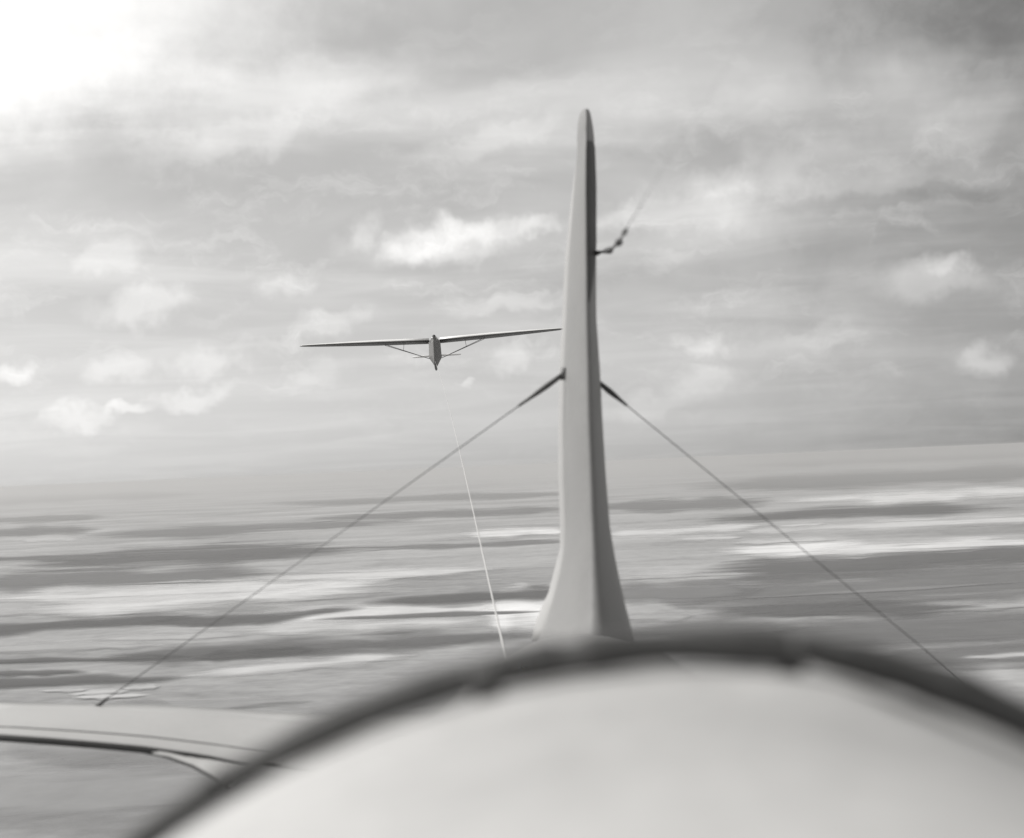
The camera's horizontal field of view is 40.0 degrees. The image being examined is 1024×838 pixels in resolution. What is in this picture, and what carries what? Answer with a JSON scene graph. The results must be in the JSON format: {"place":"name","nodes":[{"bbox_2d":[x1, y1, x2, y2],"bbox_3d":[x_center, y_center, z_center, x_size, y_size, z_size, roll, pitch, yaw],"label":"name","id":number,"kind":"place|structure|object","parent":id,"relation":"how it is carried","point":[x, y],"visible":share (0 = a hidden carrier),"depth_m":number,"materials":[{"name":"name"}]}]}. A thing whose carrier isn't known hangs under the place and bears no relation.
{"place":"outdoors","nodes":[
{"label":"outdoors","id":0,"kind":"place"},
{"bbox_2d":[0,609,58,615],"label":"field","id":1,"kind":"structure","parent":0,"point":[36,611],"depth_m":5557.00,"materials":[{"name":"grey"}]},
{"bbox_2d":[0,670,77,675],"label":"field","id":2,"kind":"structure","parent":0,"point":[18,672],"depth_m":3749.50,"materials":[{"name":"grey"}]},
{"bbox_2d":[0,526,92,535],"bbox_3d":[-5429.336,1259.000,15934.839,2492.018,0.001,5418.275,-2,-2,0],"label":"field","id":3,"kind":"structure","parent":0,"point":[24,531],"depth_m":15354.59,"materials":[{"name":"grey"}]},
{"bbox_2d":[21,537,75,541],"bbox_3d":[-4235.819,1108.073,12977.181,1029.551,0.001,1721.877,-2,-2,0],"label":"field","id":4,"kind":"structure","parent":0,"point":[48,539],"depth_m":12875.80,"materials":[{"name":"grey"}]},
{"bbox_2d":[0,515,97,522],"bbox_3d":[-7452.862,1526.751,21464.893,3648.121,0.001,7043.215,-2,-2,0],"label":"field","id":5,"kind":"structure","parent":0,"point":[50,518],"depth_m":21049.23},
{"bbox_2d":[0,565,125,570],"bbox_3d":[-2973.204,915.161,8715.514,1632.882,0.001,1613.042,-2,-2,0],"label":"field","id":6,"kind":"structure","parent":0,"point":[49,568],"depth_m":8512.85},
{"bbox_2d":[42,688,85,691],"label":"field","id":7,"kind":"structure","parent":0,"point":[69,690],"depth_m":3409.44,"materials":[{"name":"grey"}]},
{"bbox_2d":[0,555,128,559],"bbox_3d":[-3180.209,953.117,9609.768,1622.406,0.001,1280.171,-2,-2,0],"label":"field","id":8,"kind":"structure","parent":0,"point":[88,557],"depth_m":9595.75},
{"bbox_2d":[0,642,144,651],"bbox_3d":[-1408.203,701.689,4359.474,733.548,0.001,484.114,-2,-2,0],"label":"field","id":9,"kind":"structure","parent":0,"point":[34,646],"depth_m":4316.24,"materials":[{"name":"grey"}]},
{"bbox_2d":[0,675,171,686],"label":"field","id":10,"kind":"structure","parent":0,"point":[19,682],"depth_m":3561.27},
{"bbox_2d":[0,655,175,662],"bbox_3d":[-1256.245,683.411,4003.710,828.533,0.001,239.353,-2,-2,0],"label":"field","id":11,"kind":"structure","parent":0,"point":[47,659],"depth_m":3994.27,"materials":[{"name":"grey"}]},
{"bbox_2d":[0,491,183,504],"bbox_3d":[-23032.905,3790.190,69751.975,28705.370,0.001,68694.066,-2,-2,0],"label":"field","id":12,"kind":"structure","parent":0,"point":[55,498],"depth_m":51665.21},
{"bbox_2d":[0,614,187,634],"bbox_3d":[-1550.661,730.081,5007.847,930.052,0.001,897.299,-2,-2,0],"label":"field","id":13,"kind":"structure","parent":0,"point":[110,621],"depth_m":5028.65,"materials":[{"name":"grey"}]},
{"bbox_2d":[24,744,165,761],"bbox_3d":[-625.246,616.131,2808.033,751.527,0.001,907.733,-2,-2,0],"label":"field","id":14,"kind":"structure","parent":0,"point":[71,754],"depth_m":2573.90,"materials":[{"name":"grey"}]},
{"bbox_2d":[72,689,126,694],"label":"field","id":15,"kind":"structure","parent":0,"point":[93,692],"depth_m":3352.09,"materials":[{"name":"grey"}]},
{"bbox_2d":[78,694,141,698],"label":"field","id":16,"kind":"structure","parent":0,"point":[101,696],"depth_m":3279.18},
{"bbox_2d":[0,765,265,818],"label":"field","id":17,"kind":"structure","parent":0,"point":[89,794],"depth_m":2271.60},
{"bbox_2d":[0,566,267,590],"bbox_3d":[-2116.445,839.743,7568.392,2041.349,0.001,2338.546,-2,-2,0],"label":"field","id":18,"kind":"structure","parent":0,"point":[22,581],"depth_m":7337.14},
{"bbox_2d":[124,685,156,689],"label":"field","id":19,"kind":"structure","parent":0,"point":[142,687],"depth_m":3400.33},
{"bbox_2d":[0,580,313,602],"bbox_3d":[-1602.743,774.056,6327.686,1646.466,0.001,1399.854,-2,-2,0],"label":"field","id":20,"kind":"structure","parent":0,"point":[94,595],"depth_m":6280.92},
{"bbox_2d":[11,507,305,521],"bbox_3d":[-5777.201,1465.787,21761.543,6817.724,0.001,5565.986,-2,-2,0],"label":"field","id":21,"kind":"structure","parent":0,"point":[104,514],"depth_m":21234.64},
{"bbox_2d":[105,633,242,639],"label":"field","id":22,"kind":"structure","parent":0,"point":[158,637],"depth_m":4480.58,"materials":[{"name":"grey"}]},
{"bbox_2d":[86,698,289,707],"bbox_3d":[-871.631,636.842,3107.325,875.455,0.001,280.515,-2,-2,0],"label":"field","id":23,"kind":"structure","parent":0,"point":[232,703],"depth_m":3115.06,"materials":[{"name":"grey"}]},
{"bbox_2d":[38,543,345,566],"bbox_3d":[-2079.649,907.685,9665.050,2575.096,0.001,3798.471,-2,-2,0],"label":"field","id":24,"kind":"structure","parent":0,"point":[220,554],"depth_m":9212.97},
{"bbox_2d":[53,580,371,614],"bbox_3d":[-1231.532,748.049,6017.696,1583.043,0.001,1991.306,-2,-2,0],"label":"field","id":25,"kind":"structure","parent":0,"point":[315,589],"depth_m":5798.61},
{"bbox_2d":[98,521,400,536],"bbox_3d":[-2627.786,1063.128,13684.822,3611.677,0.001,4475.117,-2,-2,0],"label":"field","id":26,"kind":"structure","parent":0,"point":[206,530],"depth_m":13501.78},
{"bbox_2d":[156,608,348,625],"bbox_3d":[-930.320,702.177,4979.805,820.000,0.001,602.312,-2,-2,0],"label":"field","id":27,"kind":"structure","parent":0,"point":[245,619],"depth_m":4944.26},
{"bbox_2d":[201,648,311,659],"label":"field","id":28,"kind":"structure","parent":0,"point":[261,653],"depth_m":3935.41,"materials":[{"name":"grey"}]},
{"bbox_2d":[153,485,383,494],"bbox_3d":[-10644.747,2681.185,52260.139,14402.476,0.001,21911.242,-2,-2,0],"label":"field","id":29,"kind":"structure","parent":0,"point":[279,489],"depth_m":49921.52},
{"bbox_2d":[139,475,432,487],"bbox_3d":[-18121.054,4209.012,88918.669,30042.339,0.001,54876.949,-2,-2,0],"label":"field","id":30,"kind":"structure","parent":0,"point":[325,480],"depth_m":96864.78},
{"bbox_2d":[200,653,404,674],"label":"field","id":31,"kind":"structure","parent":0,"point":[362,657],"depth_m":3676.89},
{"bbox_2d":[122,631,520,660],"bbox_3d":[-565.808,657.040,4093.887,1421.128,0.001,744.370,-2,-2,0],"label":"field","id":32,"kind":"structure","parent":0,"point":[198,652],"depth_m":4068.19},
{"bbox_2d":[256,577,402,583],"bbox_3d":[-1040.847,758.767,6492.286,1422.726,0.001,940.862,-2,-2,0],"label":"field","id":33,"kind":"structure","parent":0,"point":[341,580],"depth_m":6524.98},
{"bbox_2d":[250,619,467,632],"bbox_3d":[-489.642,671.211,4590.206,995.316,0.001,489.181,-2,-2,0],"label":"field","id":34,"kind":"structure","parent":0,"point":[296,627],"depth_m":4568.43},
{"bbox_2d":[271,569,482,580],"bbox_3d":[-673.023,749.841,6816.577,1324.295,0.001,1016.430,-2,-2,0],"label":"field","id":35,"kind":"structure","parent":0,"point":[378,574],"depth_m":6760.23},
{"bbox_2d":[286,601,541,622],"bbox_3d":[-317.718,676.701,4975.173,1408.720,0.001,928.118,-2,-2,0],"label":"field","id":36,"kind":"structure","parent":0,"point":[382,610],"depth_m":4974.21,"materials":[{"name":"white"}]},
{"bbox_2d":[279,492,558,504],"bbox_3d":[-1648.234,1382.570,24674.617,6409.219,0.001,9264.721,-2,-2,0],"label":"field","id":37,"kind":"structure","parent":0,"point":[461,496],"depth_m":23708.64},
{"bbox_2d":[318,539,520,547],"bbox_3d":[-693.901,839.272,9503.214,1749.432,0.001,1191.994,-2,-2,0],"label":"field","id":38,"kind":"structure","parent":0,"point":[402,543],"depth_m":9466.50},
{"bbox_2d":[300,328,561,370],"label":"glider","id":39,"kind":"object","parent":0,"point":[435,355],"visible":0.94,"depth_m":69.88,"materials":[{"name":"grey wood"}]},
{"bbox_2d":[435,362,504,650],"bbox_3d":[-1.786,-0.920,35.981,0.112,5.953,63.196,-2,-2,-3],"label":"tow rope","id":40,"kind":"object","parent":39,"relation":"attached to","point":[502,642],"visible":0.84,"depth_m":7.67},
{"bbox_2d":[327,611,536,618],"bbox_3d":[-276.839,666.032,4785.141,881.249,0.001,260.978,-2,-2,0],"label":"field","id":41,"kind":"structure","parent":0,"point":[459,613],"depth_m":4784.58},
{"bbox_2d":[318,506,559,519],"bbox_3d":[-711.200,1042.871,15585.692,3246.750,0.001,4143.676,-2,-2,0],"label":"field","id":42,"kind":"structure","parent":0,"point":[465,513],"depth_m":15432.58,"materials":[{"name":"grey"}]},
{"bbox_2d":[367,539,559,549],"bbox_3d":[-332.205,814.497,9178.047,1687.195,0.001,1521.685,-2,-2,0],"label":"field","id":43,"kind":"structure","parent":0,"point":[503,543],"depth_m":9022.49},
{"bbox_2d":[380,586,548,603],"bbox_3d":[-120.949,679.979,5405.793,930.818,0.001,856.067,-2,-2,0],"label":"field","id":44,"kind":"structure","parent":0,"point":[476,596],"depth_m":5367.56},
{"bbox_2d":[427,475,558,480],"bbox_3d":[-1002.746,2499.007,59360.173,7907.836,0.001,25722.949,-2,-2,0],"label":"field","id":45,"kind":"structure","parent":0,"point":[520,477],"depth_m":57989.02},
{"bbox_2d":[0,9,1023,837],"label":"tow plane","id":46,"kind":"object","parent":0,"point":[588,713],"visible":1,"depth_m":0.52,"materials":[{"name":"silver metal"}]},
{"bbox_2d":[0,448,1023,837],"bbox_3d":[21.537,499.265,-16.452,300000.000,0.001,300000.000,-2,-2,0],"label":"ground","id":47,"kind":"structure","parent":0,"point":[510,568],"depth_m":7564.40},
{"bbox_2d":[0,0,1023,491],"label":"sky","id":48,"kind":"structure","parent":0,"point":[828,259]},
{"bbox_2d":[467,528,559,536],"bbox_3d":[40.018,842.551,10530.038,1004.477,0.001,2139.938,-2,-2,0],"label":"field","id":49,"kind":"structure","parent":0,"point":[510,532],"depth_m":10407.62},
{"bbox_2d":[484,598,544,628],"bbox_3d":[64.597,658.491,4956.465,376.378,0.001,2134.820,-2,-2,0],"label":"field","id":50,"kind":"structure","parent":0,"point":[511,620],"depth_m":4727.60,"materials":[{"name":"white"}]},
{"bbox_2d":[628,613,687,620],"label":"field","id":51,"kind":"structure","parent":0,"point":[668,617],"depth_m":4437.69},
{"bbox_2d":[619,573,747,579],"bbox_3d":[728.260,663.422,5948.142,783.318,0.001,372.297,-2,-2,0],"label":"field","id":52,"kind":"structure","parent":0,"point":[666,576],"depth_m":5963.45,"materials":[{"name":"grey"}]},
{"bbox_2d":[608,497,760,511],"bbox_3d":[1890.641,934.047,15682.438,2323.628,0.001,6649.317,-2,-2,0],"label":"field","id":53,"kind":"structure","parent":0,"point":[715,502],"depth_m":15089.85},
{"bbox_2d":[611,523,759,535],"bbox_3d":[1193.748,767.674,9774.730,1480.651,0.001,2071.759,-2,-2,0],"label":"field","id":54,"kind":"structure","parent":0,"point":[723,527],"depth_m":9680.57,"materials":[{"name":"grey"}]},
{"bbox_2d":[622,580,749,604],"bbox_3d":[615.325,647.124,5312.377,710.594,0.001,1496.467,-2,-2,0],"label":"field","id":55,"kind":"structure","parent":0,"point":[688,591],"depth_m":5244.24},
{"bbox_2d":[628,496,759,501],"bbox_3d":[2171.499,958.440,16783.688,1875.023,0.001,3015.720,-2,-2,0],"label":"field","id":56,"kind":"structure","parent":0,"point":[698,499],"depth_m":16889.17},
{"bbox_2d":[680,535,738,540],"bbox_3d":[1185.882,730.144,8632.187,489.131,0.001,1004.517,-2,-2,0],"label":"field","id":57,"kind":"structure","parent":0,"point":[718,537],"depth_m":8598.69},
{"bbox_2d":[632,623,789,630],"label":"field","id":58,"kind":"structure","parent":0,"point":[674,626],"depth_m":4134.34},
{"bbox_2d":[746,527,808,533],"bbox_3d":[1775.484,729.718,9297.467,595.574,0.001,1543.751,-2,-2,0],"label":"field","id":59,"kind":"structure","parent":0,"point":[770,530],"depth_m":9229.45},
{"bbox_2d":[740,537,830,543],"bbox_3d":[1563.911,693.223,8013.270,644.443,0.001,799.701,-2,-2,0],"label":"field","id":60,"kind":"structure","parent":0,"point":[789,540],"depth_m":8005.42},
{"bbox_2d":[780,523,822,526],"bbox_3d":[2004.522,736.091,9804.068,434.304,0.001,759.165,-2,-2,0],"label":"field","id":61,"kind":"structure","parent":0,"point":[791,525],"depth_m":9771.28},
{"bbox_2d":[734,542,875,556],"bbox_3d":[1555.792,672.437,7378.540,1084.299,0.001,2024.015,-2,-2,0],"label":"field","id":62,"kind":"structure","parent":0,"point":[790,549],"depth_m":7268.96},
{"bbox_2d":[726,601,959,615],"bbox_3d":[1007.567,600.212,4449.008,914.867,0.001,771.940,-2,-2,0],"label":"field","id":63,"kind":"structure","parent":0,"point":[892,607],"depth_m":4432.38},
{"bbox_2d":[723,503,977,521],"bbox_3d":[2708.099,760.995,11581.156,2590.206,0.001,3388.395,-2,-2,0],"label":"field","id":64,"kind":"structure","parent":0,"point":[917,509],"depth_m":11287.96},
{"bbox_2d":[704,464,1023,490],"bbox_3d":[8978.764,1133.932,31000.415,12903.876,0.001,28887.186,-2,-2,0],"label":"field","id":65,"kind":"structure","parent":0,"point":[982,474],"depth_m":24000.96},
{"bbox_2d":[709,560,1023,607],"bbox_3d":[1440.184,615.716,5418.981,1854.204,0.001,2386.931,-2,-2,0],"label":"field","id":66,"kind":"structure","parent":0,"point":[1004,577],"depth_m":5105.97,"materials":[{"name":"grey"}]},
{"bbox_2d":[715,548,1023,579],"bbox_3d":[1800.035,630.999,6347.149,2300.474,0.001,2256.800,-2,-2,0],"label":"field","id":67,"kind":"structure","parent":0,"point":[775,568],"depth_m":6176.94,"materials":[{"name":"grey"}]},
{"bbox_2d":[753,582,1012,597],"bbox_3d":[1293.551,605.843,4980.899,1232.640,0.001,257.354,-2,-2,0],"label":"field","id":68,"kind":"structure","parent":0,"point":[892,589],"depth_m":4977.45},
{"bbox_2d":[748,451,1023,466],"bbox_3d":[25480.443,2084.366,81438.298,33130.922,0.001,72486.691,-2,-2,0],"label":"field","id":69,"kind":"structure","parent":0,"point":[889,459],"depth_m":67978.91,"materials":[{"name":"grey"}]},
{"bbox_2d":[787,486,1023,501],"bbox_3d":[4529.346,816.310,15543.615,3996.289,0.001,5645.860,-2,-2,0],"label":"field","id":70,"kind":"structure","parent":0,"point":[987,491],"depth_m":15163.59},
{"bbox_2d":[790,614,1023,643],"bbox_3d":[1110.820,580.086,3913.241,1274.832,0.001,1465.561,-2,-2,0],"label":"field","id":71,"kind":"structure","parent":0,"point":[977,628],"depth_m":3866.99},
{"bbox_2d":[802,515,1023,529],"bbox_3d":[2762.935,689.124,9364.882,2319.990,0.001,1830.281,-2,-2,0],"label":"field","id":72,"kind":"structure","parent":0,"point":[911,522],"depth_m":9303.93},
{"bbox_2d":[855,491,970,505],"bbox_3d":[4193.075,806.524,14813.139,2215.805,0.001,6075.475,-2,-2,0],"label":"field","id":73,"kind":"structure","parent":0,"point":[914,496],"depth_m":14214.31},
{"bbox_2d":[828,538,1023,551],"bbox_3d":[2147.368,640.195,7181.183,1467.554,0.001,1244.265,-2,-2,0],"label":"field","id":74,"kind":"structure","parent":0,"point":[967,542],"depth_m":7099.24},
{"bbox_2d":[905,646,1023,668],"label":"field","id":75,"kind":"structure","parent":0,"point":[953,657],"depth_m":3354.85,"materials":[{"name":"grey"}]},
{"bbox_2d":[926,603,1023,611],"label":"field","id":76,"kind":"structure","parent":0,"point":[985,606],"depth_m":4316.31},
{"bbox_2d":[965,652,1023,657],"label":"field","id":77,"kind":"structure","parent":0,"point":[1002,655],"depth_m":3314.61,"materials":[{"name":"grey"}]}
]}

